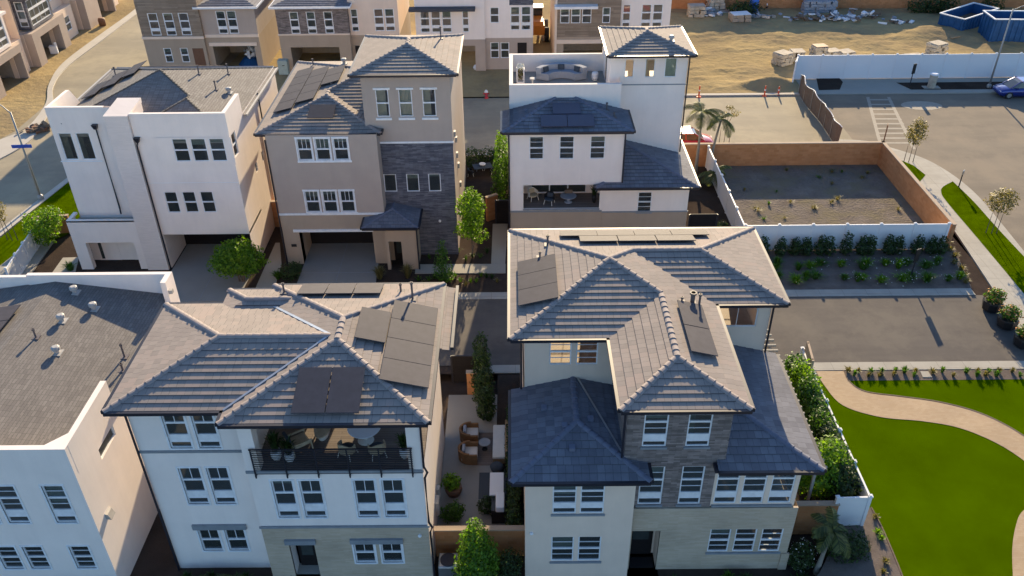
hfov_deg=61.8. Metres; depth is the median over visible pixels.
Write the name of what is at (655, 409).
house
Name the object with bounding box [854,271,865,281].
grass tuft
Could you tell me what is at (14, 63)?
house
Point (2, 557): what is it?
window
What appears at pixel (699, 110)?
palm tree
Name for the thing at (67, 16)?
window
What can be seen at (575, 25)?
house
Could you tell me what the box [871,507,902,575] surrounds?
path edging
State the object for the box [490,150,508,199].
hedge shrub
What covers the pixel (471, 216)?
garden tree
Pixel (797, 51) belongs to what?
crate
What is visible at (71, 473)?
house
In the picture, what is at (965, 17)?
dumpster
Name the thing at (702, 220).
gate
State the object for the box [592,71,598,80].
side table
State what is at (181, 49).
window
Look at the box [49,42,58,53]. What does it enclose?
mixer
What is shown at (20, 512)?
window
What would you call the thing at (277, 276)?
grass tuft
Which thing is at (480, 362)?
hedge shrub
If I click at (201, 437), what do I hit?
window
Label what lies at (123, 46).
road
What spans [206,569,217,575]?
grass tuft
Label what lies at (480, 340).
hedge shrub
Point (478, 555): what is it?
columnar tree
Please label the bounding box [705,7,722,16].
scrap pile
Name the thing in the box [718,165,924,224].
gravel lot
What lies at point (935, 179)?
sidewalk
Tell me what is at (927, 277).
grass tuft
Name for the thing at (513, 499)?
hedge shrub
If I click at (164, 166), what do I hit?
house
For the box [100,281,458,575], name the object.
house
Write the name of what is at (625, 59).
window
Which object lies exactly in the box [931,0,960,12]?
wall shrub
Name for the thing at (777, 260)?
grass tuft
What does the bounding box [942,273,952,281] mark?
grass tuft
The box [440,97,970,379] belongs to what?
ground
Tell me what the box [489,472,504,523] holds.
outdoor kitchen
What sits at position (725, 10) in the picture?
crate
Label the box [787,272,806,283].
grass tuft
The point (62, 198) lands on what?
grass
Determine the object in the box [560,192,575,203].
bowl table
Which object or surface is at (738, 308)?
window
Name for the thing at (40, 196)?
street lamp
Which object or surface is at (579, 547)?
window
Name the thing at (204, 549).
window
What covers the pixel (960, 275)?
grass tuft
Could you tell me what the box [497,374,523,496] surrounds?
planting bed
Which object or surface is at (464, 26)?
window
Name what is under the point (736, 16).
crate
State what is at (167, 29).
window
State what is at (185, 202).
window
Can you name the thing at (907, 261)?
grass tuft
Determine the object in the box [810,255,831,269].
grass tuft
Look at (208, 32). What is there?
house
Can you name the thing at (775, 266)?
grass tuft
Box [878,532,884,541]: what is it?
grass tuft
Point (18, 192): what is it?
road
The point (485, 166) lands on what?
dining table
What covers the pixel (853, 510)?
fence
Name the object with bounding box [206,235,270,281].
garden tree
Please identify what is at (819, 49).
crate
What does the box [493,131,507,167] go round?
hedge shrub
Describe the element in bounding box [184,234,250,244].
garage door
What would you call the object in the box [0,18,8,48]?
window
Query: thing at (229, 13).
window
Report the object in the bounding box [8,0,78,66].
house
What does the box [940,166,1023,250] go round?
road
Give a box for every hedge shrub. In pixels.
[469,344,494,390]
[471,331,491,373]
[472,366,495,403]
[475,384,496,421]
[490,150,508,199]
[492,137,507,187]
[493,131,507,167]
[504,445,507,462]
[504,454,507,474]
[504,483,522,508]
[504,489,522,523]
[505,503,522,524]
[783,351,813,390]
[788,358,821,406]
[792,373,827,422]
[802,394,831,434]
[807,404,842,441]
[813,421,847,451]
[824,436,857,490]
[827,457,863,499]
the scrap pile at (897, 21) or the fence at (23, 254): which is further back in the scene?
the scrap pile at (897, 21)
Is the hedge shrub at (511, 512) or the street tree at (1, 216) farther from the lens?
the street tree at (1, 216)
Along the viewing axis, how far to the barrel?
104.69 m
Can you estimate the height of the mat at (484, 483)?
0.014 m
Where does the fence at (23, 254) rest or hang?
on the terrain at (704, 199)
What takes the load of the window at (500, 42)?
in the house at (483, 26)
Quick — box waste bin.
[922,72,940,88]
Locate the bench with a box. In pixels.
[492,420,507,462]
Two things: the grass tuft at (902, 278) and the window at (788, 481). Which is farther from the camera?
the grass tuft at (902, 278)
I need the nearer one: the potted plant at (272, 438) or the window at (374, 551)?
the potted plant at (272, 438)
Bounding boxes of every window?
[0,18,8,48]
[0,485,32,524]
[0,545,26,569]
[13,2,28,26]
[19,545,53,569]
[25,0,50,25]
[38,484,79,523]
[57,133,78,159]
[64,15,71,30]
[66,545,98,569]
[75,133,96,159]
[98,427,114,457]
[147,13,161,35]
[159,416,194,449]
[162,13,176,34]
[163,48,173,61]
[164,192,180,211]
[171,139,190,160]
[175,466,211,505]
[178,13,191,34]
[180,48,189,61]
[182,192,198,211]
[189,416,223,449]
[190,139,209,160]
[196,530,225,551]
[199,192,216,211]
[204,466,238,505]
[208,139,227,160]
[215,11,228,33]
[222,530,250,551]
[226,11,238,33]
[233,132,238,156]
[268,479,301,518]
[289,12,300,33]
[295,139,314,160]
[296,479,328,518]
[303,192,321,212]
[306,12,316,33]
[313,139,332,160]
[321,191,338,212]
[323,12,333,32]
[331,139,350,160]
[338,191,356,211]
[350,9,358,30]
[351,479,380,518]
[352,544,377,563]
[373,9,384,30]
[375,90,389,116]
[379,478,408,517]
[379,544,404,563]
[383,174,396,191]
[384,9,394,30]
[398,90,412,115]
[406,174,419,190]
[420,12,429,32]
[422,90,436,115]
[428,174,440,190]
[431,12,440,31]
[442,12,451,31]
[462,12,468,31]
[490,7,498,22]
[490,42,498,57]
[500,42,508,57]
[510,7,519,29]
[521,7,530,29]
[529,137,543,158]
[549,343,571,363]
[551,537,573,559]
[552,486,576,512]
[559,136,573,158]
[560,9,569,22]
[571,9,580,22]
[576,343,597,363]
[577,537,601,559]
[580,486,604,512]
[582,9,591,22]
[590,136,605,158]
[602,7,610,22]
[622,5,630,25]
[624,59,634,76]
[637,192,651,210]
[637,467,664,503]
[641,4,651,25]
[642,415,668,445]
[644,59,655,76]
[652,4,662,25]
[664,58,677,76]
[677,466,704,503]
[685,415,712,445]
[707,529,731,550]
[713,474,739,502]
[726,308,758,326]
[732,529,757,550]
[740,476,767,502]
[758,529,783,550]
[767,475,795,502]
[783,475,793,489]
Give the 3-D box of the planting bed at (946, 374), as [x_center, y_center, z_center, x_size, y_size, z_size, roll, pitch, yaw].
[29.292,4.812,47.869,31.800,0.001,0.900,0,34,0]
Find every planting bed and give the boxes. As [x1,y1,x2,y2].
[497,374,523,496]
[767,249,971,289]
[788,369,1023,380]
[816,78,842,89]
[817,507,900,575]
[898,82,1001,88]
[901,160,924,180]
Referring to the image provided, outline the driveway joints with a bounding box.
[198,243,373,300]
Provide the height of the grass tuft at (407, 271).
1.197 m
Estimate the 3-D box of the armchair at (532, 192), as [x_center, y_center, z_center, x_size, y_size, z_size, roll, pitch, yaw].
[1.428,-6.425,58.502,0.719,0.824,0.670,-17,37,-23]
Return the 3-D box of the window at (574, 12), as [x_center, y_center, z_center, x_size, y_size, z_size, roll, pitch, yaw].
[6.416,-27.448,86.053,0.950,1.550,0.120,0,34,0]
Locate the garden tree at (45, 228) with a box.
[20,205,64,245]
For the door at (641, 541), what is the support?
in the house at (655, 409)
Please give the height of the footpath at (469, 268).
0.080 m
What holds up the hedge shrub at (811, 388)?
on the side yard at (799, 497)
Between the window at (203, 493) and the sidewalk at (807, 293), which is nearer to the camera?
the window at (203, 493)
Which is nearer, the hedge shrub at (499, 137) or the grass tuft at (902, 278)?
the grass tuft at (902, 278)
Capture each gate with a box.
[450,355,476,382]
[495,200,508,223]
[688,214,717,226]
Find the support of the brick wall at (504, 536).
on the terrain at (155, 557)
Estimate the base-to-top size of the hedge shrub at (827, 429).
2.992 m
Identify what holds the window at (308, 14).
in the house at (343, 28)
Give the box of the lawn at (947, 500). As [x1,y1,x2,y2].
[820,379,1023,575]
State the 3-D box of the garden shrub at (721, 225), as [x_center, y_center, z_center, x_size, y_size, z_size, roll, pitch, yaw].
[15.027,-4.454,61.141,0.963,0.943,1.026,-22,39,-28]
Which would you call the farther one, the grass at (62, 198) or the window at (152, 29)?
the window at (152, 29)
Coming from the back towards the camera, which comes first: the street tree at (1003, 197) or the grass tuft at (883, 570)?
the street tree at (1003, 197)
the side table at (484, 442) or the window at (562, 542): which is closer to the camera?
the window at (562, 542)
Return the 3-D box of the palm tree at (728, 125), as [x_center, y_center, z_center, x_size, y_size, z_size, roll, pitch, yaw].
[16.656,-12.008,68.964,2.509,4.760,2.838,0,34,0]
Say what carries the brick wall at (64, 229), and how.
on the terrain at (704, 199)
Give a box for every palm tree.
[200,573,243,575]
[683,101,725,172]
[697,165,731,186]
[706,111,734,153]
[810,506,851,575]
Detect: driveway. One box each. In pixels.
[171,244,251,301]
[297,243,377,282]
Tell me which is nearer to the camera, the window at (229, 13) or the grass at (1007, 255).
the grass at (1007, 255)
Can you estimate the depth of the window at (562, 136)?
55.08 m
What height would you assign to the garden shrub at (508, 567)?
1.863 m
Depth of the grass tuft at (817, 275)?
55.95 m
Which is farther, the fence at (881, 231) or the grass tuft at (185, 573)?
the fence at (881, 231)
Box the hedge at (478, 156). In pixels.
[465,145,504,168]
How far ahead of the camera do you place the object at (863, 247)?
57.94 m
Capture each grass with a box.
[0,182,79,264]
[941,181,1023,292]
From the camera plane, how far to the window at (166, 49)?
88.10 m
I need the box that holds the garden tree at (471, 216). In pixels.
[453,186,488,255]
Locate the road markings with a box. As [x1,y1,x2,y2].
[866,97,941,148]
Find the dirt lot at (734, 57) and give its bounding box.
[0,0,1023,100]
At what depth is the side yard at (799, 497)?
40.55 m
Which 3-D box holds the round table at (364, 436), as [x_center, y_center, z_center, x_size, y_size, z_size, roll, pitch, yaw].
[-5.991,5.920,34.842,1.360,0.750,1.360,0,34,0]
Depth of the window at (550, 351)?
36.80 m
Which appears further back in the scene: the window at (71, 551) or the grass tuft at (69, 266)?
the grass tuft at (69, 266)
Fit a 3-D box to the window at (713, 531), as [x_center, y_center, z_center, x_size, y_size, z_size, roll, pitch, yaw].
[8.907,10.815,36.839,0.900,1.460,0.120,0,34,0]
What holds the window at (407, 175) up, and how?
in the house at (367, 145)
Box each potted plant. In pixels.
[264,430,283,459]
[274,433,295,461]
[393,432,407,458]
[590,185,596,202]
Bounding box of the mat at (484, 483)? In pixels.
[478,472,507,498]
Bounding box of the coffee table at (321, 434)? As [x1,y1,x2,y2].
[314,428,329,440]
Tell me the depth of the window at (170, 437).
33.65 m
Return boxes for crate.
[687,3,706,17]
[706,0,725,11]
[717,9,735,12]
[728,11,751,21]
[771,49,793,66]
[789,48,805,61]
[800,0,822,13]
[808,43,828,54]
[818,0,837,12]
[825,47,841,54]
[839,48,855,54]
[924,40,948,53]
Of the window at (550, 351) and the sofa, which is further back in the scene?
the sofa
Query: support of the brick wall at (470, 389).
on the terrain at (155, 557)
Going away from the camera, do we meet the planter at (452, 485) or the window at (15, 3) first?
the planter at (452, 485)
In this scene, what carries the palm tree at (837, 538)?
on the terrain at (155, 557)
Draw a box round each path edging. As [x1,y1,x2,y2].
[843,370,1023,435]
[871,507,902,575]
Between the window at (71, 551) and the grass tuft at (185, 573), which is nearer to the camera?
the window at (71, 551)
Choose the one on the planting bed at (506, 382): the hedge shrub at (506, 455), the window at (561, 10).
the hedge shrub at (506, 455)
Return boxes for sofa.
[536,62,586,80]
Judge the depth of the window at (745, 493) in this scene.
35.26 m
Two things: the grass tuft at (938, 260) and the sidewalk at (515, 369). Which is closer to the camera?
the sidewalk at (515, 369)
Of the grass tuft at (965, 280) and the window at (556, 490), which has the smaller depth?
the window at (556, 490)
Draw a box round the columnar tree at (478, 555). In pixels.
[451,517,500,575]
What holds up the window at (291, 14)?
in the house at (343, 28)
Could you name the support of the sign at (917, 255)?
on the planting bed at (832, 272)
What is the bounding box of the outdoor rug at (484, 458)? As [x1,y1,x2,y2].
[477,433,492,464]
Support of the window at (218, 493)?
in the house at (203, 397)
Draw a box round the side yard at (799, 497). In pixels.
[795,475,831,500]
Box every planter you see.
[440,472,461,497]
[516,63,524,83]
[982,287,1007,312]
[996,304,1023,330]
[1013,322,1023,349]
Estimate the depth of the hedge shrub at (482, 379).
44.77 m
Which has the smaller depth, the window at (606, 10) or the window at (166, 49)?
the window at (606, 10)
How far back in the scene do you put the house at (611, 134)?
56.99 m
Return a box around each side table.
[479,438,489,450]
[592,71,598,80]
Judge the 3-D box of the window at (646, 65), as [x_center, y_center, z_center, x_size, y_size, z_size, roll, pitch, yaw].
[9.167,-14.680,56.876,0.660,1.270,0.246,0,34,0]
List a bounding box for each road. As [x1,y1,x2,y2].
[0,14,240,227]
[0,128,66,225]
[18,97,705,152]
[439,295,1023,365]
[689,96,852,142]
[817,93,1023,180]
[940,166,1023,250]
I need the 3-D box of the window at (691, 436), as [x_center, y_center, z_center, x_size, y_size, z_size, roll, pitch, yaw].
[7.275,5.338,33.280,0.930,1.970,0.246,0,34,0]
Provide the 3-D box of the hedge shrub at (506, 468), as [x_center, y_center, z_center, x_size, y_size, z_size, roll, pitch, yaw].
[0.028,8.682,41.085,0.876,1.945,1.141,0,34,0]
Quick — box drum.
[98,17,105,26]
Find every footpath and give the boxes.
[52,257,78,272]
[256,243,281,287]
[415,264,505,273]
[491,224,507,263]
[816,371,1023,459]
[1012,510,1023,575]
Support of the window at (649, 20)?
in the house at (575, 25)
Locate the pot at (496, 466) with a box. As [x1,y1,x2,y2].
[490,461,503,471]
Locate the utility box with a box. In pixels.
[277,58,289,74]
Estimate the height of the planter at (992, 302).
1.571 m
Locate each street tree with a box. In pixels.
[0,201,17,240]
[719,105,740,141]
[903,116,929,161]
[983,187,1020,233]
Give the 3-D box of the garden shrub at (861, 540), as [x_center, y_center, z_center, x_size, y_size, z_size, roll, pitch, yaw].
[14.693,11.433,37.752,2.494,2.035,1.896,0,34,0]
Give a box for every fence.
[3,220,42,274]
[705,145,744,226]
[744,222,951,250]
[792,52,1023,82]
[798,74,842,140]
[798,347,872,525]
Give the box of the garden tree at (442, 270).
[432,239,454,281]
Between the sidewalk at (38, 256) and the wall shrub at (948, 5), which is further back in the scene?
the wall shrub at (948, 5)
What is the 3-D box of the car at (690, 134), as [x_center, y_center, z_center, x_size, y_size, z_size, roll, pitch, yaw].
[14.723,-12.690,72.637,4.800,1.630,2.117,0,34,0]
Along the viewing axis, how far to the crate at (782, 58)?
89.24 m
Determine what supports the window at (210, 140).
in the house at (164, 166)
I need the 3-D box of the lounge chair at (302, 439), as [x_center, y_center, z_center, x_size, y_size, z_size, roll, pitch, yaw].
[-8.630,6.126,34.397,0.946,0.954,0.780,-23,40,-29]
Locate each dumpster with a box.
[938,2,999,30]
[977,10,1023,41]
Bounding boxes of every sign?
[804,341,813,369]
[909,63,916,85]
[910,248,921,275]
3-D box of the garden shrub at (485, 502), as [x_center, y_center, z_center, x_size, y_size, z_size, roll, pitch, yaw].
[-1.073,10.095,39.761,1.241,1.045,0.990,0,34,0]
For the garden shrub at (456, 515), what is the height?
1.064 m
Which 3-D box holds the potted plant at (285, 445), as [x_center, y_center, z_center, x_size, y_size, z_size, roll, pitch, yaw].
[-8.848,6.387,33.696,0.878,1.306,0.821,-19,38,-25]
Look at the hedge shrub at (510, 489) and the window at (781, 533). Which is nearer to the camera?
the window at (781, 533)
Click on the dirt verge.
(22, 112)
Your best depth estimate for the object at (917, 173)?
68.69 m
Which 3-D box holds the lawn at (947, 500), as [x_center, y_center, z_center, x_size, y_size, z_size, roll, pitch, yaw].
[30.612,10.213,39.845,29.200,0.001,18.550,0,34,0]
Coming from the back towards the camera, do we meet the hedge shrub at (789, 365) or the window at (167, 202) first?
the window at (167, 202)
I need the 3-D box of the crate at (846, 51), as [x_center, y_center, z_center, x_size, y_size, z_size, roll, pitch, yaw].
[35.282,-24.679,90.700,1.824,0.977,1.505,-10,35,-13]
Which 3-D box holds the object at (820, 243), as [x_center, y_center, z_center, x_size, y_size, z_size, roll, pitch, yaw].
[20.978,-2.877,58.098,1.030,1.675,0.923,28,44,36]
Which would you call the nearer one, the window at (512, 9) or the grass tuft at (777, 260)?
the grass tuft at (777, 260)
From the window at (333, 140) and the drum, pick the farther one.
the drum
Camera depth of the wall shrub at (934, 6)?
103.89 m
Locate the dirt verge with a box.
[0,11,102,138]
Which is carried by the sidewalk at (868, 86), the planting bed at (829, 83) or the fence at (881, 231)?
the planting bed at (829, 83)
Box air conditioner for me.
[438,553,458,575]
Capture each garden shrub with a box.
[277,261,302,282]
[439,499,465,523]
[476,495,495,514]
[493,547,524,575]
[717,220,727,226]
[787,537,817,572]
[813,524,870,563]
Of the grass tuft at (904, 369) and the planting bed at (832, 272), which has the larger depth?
the planting bed at (832, 272)
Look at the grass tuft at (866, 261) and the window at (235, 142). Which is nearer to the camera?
the window at (235, 142)
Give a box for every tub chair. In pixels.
[458,440,477,464]
[459,421,478,441]
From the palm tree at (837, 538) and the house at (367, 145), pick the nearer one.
the palm tree at (837, 538)
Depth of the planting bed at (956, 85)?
84.28 m
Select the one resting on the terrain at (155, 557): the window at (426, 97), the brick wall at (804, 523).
the brick wall at (804, 523)
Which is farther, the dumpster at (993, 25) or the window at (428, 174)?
the dumpster at (993, 25)
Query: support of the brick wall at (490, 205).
on the terrain at (704, 199)
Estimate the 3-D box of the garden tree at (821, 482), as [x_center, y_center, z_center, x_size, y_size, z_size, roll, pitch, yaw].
[13.934,8.408,39.395,2.856,3.795,2.149,0,34,0]
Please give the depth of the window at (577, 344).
36.85 m
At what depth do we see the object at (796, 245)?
58.02 m
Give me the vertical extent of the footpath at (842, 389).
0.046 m
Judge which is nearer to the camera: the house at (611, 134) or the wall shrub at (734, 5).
the house at (611, 134)
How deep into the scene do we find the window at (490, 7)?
86.33 m
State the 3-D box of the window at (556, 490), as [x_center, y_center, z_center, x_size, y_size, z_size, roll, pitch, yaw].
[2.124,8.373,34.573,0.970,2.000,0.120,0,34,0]
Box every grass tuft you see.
[60,260,78,270]
[181,570,193,575]
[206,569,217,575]
[270,270,282,279]
[372,264,385,279]
[400,263,412,278]
[720,569,734,575]
[770,256,786,265]
[772,262,781,271]
[776,269,786,279]
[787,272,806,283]
[793,261,804,270]
[800,270,813,280]
[802,259,818,268]
[807,268,825,279]
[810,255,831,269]
[835,258,849,266]
[839,273,855,279]
[844,365,852,372]
[853,256,872,269]
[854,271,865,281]
[855,256,875,267]
[856,272,868,280]
[871,512,880,519]
[872,273,889,283]
[874,526,883,533]
[877,370,885,376]
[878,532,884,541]
[879,257,894,265]
[879,566,887,573]
[881,556,890,566]
[890,257,906,268]
[893,270,912,283]
[900,270,922,279]
[901,256,912,265]
[902,365,910,373]
[917,257,938,268]
[917,269,938,283]
[929,253,942,265]
[930,366,937,373]
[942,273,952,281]
[948,251,959,257]
[949,258,958,263]
[954,269,965,279]
[957,264,966,270]
[961,276,971,283]
[963,367,970,373]
[982,370,990,376]
[992,369,1001,376]
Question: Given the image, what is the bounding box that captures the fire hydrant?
[483,90,488,98]
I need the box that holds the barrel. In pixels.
[750,0,758,12]
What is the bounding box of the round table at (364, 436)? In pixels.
[347,428,379,445]
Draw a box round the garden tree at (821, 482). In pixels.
[797,434,848,500]
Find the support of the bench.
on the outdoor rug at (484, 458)
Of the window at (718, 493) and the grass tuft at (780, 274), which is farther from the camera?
the grass tuft at (780, 274)
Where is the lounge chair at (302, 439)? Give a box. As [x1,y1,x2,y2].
[282,429,313,457]
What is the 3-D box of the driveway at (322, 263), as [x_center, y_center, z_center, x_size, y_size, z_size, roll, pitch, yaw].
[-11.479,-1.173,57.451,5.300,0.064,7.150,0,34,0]
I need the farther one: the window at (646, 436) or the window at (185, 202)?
the window at (185, 202)
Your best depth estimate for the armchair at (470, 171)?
68.66 m
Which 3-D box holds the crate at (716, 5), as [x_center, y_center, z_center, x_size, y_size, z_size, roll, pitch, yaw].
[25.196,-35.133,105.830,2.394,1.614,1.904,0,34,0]
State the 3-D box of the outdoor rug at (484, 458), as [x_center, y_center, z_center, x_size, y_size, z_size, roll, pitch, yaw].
[-1.260,8.155,43.414,1.457,0.020,2.324,0,34,0]
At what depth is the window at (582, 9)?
86.02 m
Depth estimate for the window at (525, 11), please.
86.44 m
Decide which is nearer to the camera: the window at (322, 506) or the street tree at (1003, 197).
the window at (322, 506)
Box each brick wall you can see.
[31,214,69,233]
[270,200,281,226]
[434,525,524,556]
[466,370,476,394]
[485,193,497,220]
[671,0,1023,8]
[684,141,956,246]
[771,500,839,533]
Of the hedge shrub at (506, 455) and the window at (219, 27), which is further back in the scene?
the window at (219, 27)
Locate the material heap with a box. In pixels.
[239,46,257,65]
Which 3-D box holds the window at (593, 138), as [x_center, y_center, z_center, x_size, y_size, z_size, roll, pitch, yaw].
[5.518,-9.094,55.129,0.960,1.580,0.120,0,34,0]
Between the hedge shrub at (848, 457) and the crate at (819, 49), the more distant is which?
the crate at (819, 49)
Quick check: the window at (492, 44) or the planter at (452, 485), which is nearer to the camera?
the planter at (452, 485)
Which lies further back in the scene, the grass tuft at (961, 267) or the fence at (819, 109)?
the fence at (819, 109)
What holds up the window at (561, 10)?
in the house at (575, 25)
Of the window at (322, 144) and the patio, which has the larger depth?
the window at (322, 144)
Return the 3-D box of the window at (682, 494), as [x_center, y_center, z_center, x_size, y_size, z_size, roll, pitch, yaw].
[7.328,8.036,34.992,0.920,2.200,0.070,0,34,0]
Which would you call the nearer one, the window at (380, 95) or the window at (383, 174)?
the window at (380, 95)
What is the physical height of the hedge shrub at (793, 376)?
3.546 m
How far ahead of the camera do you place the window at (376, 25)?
87.29 m
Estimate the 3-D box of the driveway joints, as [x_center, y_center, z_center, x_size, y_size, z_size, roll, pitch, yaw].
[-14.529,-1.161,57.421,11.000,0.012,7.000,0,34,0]
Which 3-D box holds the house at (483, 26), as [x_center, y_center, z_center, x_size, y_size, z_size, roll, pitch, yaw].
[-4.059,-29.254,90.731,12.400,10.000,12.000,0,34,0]
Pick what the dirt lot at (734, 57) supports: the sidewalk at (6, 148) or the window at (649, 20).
the sidewalk at (6, 148)
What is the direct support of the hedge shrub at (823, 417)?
on the side yard at (799, 497)
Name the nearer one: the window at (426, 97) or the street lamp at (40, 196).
the window at (426, 97)
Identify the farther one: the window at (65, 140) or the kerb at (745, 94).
the kerb at (745, 94)
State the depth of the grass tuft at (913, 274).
55.77 m
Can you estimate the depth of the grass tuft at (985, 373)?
47.67 m
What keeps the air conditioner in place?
on the terrain at (155, 557)
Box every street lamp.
[0,104,43,199]
[986,5,1023,87]
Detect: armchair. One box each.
[337,440,357,461]
[367,439,386,460]
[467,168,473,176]
[527,187,538,200]
[543,191,554,204]
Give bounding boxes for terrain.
[0,380,834,575]
[33,153,1003,373]
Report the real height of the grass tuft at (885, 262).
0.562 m
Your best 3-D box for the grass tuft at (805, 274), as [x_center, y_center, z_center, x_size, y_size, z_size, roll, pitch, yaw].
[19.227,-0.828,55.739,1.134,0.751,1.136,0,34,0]
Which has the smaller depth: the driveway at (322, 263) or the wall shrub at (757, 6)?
the driveway at (322, 263)
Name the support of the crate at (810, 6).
on the dirt lot at (734, 57)
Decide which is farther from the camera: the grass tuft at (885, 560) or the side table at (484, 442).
the side table at (484, 442)
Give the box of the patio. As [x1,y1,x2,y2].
[437,395,510,525]
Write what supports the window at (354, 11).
in the house at (343, 28)
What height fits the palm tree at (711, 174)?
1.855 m
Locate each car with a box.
[680,126,713,142]
[992,76,1023,98]
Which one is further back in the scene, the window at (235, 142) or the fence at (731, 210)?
the fence at (731, 210)
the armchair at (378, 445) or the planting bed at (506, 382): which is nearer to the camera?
the armchair at (378, 445)
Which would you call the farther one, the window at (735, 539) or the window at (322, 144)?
the window at (322, 144)
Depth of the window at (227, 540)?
37.10 m
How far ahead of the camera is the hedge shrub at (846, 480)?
38.73 m
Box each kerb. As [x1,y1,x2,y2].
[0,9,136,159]
[0,178,68,237]
[686,93,799,96]
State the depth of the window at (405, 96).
53.07 m
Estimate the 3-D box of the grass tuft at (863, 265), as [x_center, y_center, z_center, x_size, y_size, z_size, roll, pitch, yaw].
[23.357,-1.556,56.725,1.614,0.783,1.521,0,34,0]
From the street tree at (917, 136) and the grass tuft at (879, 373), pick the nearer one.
the grass tuft at (879, 373)
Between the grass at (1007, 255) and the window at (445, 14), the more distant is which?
the window at (445, 14)
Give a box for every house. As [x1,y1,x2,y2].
[0,0,30,99]
[0,272,179,575]
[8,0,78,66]
[44,60,277,269]
[69,0,118,29]
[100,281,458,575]
[133,0,280,66]
[253,26,465,269]
[268,0,410,71]
[408,0,532,70]
[500,25,700,228]
[507,226,827,575]
[550,0,671,52]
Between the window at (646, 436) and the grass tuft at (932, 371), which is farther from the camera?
the grass tuft at (932, 371)
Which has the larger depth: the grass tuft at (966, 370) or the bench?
the grass tuft at (966, 370)
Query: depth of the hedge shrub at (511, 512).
38.02 m
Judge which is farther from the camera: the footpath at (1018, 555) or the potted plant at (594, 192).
the potted plant at (594, 192)
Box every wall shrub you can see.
[727,0,754,11]
[739,0,764,14]
[905,0,932,13]
[922,0,948,13]
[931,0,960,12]
[981,0,1004,9]
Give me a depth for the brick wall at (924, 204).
69.14 m
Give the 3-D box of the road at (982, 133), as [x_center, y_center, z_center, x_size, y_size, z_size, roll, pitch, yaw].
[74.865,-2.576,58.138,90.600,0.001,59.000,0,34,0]
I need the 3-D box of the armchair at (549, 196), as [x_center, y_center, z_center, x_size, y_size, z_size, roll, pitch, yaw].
[2.534,-6.099,58.001,0.719,0.824,0.670,13,36,19]
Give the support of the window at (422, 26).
in the house at (483, 26)
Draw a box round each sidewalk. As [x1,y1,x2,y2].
[0,240,52,274]
[463,288,975,298]
[490,361,1023,373]
[795,77,1012,94]
[839,139,1023,329]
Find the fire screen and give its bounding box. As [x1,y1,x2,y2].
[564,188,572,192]
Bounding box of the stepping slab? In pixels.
[920,371,931,376]
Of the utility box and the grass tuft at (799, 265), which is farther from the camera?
the utility box
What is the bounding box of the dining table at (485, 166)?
[472,162,492,172]
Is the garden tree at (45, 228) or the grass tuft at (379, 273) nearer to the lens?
the grass tuft at (379, 273)
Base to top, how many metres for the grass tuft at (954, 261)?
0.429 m
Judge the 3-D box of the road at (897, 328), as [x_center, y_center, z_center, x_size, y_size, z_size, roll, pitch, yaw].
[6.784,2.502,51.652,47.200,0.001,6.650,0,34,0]
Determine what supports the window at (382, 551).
in the house at (203, 397)
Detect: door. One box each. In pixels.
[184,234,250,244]
[192,48,205,66]
[297,545,317,564]
[310,232,373,242]
[394,242,402,259]
[518,43,526,53]
[630,531,652,553]
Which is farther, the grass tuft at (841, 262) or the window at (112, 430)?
the grass tuft at (841, 262)
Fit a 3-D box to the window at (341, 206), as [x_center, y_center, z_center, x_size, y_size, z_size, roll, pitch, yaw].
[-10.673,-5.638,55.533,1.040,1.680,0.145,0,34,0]
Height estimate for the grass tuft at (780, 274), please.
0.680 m
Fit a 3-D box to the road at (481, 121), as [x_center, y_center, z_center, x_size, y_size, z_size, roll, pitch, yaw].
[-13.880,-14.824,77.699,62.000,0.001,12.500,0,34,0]
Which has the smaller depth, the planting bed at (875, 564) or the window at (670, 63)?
the planting bed at (875, 564)
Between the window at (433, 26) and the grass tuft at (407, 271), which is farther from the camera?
the window at (433, 26)
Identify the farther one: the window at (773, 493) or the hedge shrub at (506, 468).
the hedge shrub at (506, 468)
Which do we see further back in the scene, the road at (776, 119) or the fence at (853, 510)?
the road at (776, 119)
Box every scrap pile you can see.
[16,120,50,133]
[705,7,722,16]
[744,11,775,19]
[757,8,896,21]
[878,19,913,24]
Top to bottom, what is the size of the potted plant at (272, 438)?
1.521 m
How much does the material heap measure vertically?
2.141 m
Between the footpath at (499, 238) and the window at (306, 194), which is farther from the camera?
the footpath at (499, 238)
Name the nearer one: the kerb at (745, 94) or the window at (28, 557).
the window at (28, 557)

